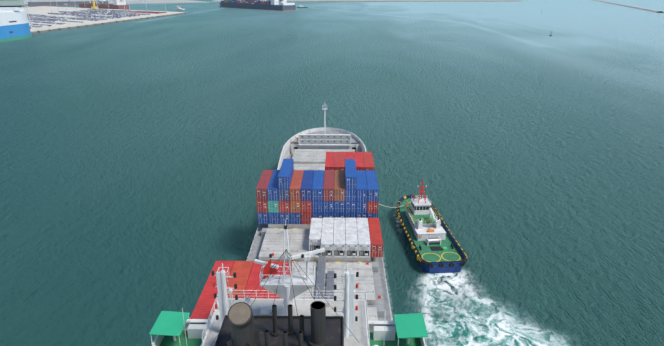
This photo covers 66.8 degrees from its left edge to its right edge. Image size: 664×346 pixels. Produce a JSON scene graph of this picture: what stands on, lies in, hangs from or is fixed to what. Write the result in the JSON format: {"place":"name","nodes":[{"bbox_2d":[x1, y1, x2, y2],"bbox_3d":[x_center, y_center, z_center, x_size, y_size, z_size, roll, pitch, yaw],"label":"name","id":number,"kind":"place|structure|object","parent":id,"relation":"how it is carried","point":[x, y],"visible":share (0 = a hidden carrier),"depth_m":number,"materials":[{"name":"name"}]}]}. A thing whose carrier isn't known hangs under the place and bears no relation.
{"place":"outdoors","nodes":[
{"label":"outdoors","id":0,"kind":"place"},
{"bbox_2d":[21,0,165,28],"bbox_3d":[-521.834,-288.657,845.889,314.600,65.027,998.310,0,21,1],"label":"quay cranes and masts","id":1,"kind":"object","parent":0,"point":[94,7],"visible":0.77,"depth_m":1004.73},
{"bbox_2d":[20,6,186,33],"bbox_3d":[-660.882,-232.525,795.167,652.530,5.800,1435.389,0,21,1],"label":"quay pier","id":2,"kind":"structure","parent":0,"point":[42,10],"depth_m":958.93,"materials":[{"name":"grey concrete"}]},
{"bbox_2d":[27,9,166,28],"bbox_3d":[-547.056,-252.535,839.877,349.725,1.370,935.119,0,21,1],"label":"parked cars","id":3,"kind":"object","parent":2,"relation":"on","point":[115,14],"visible":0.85,"depth_m":991.07,"materials":[{"name":"grey metal"}]},
{"bbox_2d":[0,0,208,6],"bbox_3d":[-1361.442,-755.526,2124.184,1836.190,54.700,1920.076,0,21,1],"label":"land","id":4,"kind":"structure","parent":0,"point":[4,3],"depth_m":1626.26,"materials":[{"name":"concrete"}]},
{"bbox_2d":[0,0,663,345],"bbox_3d":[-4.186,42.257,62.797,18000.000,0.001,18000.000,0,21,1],"label":"sea water","id":5,"kind":"structure","parent":0,"point":[137,157],"depth_m":197.31,"materials":[{"name":"teal liquid"}]},
{"bbox_2d":[0,7,31,41],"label":"ship","id":6,"kind":"object","parent":5,"relation":"on","point":[14,23],"visible":0.98,"depth_m":593.78,"materials":[{"name":"white metal"}]},
{"bbox_2d":[79,0,128,9],"bbox_3d":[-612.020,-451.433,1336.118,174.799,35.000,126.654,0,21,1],"label":"bulk carrier ship","id":7,"kind":"object","parent":5,"relation":"on","point":[118,4],"visible":0.81,"depth_m":1302.53},
{"bbox_2d":[220,0,295,10],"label":"container ship","id":8,"kind":"object","parent":5,"relation":"on","point":[280,5],"visible":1,"depth_m":1331.46},
{"bbox_2d":[149,105,427,345],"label":"container ship","id":9,"kind":"object","parent":5,"relation":"on","point":[310,271],"visible":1,"depth_m":89.88,"materials":[{"name":"white paint"}]},
{"bbox_2d":[397,178,467,273],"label":"tug boat","id":10,"kind":"object","parent":5,"relation":"on","point":[435,246],"visible":1,"depth_m":124.72,"materials":[{"name":"metal"}]},
{"bbox_2d":[594,0,663,12],"bbox_3d":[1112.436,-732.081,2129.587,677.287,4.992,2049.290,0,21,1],"label":"breakwater rocks","id":11,"kind":"object","parent":5,"relation":"in","point":[645,9],"visible":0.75,"depth_m":1437.80,"materials":[{"name":"grey stone"}]},
{"bbox_2d":[209,0,518,1],"bbox_3d":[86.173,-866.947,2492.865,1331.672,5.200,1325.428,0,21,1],"label":"land","id":12,"kind":"structure","parent":0,"point":[389,0],"depth_m":1996.26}
]}

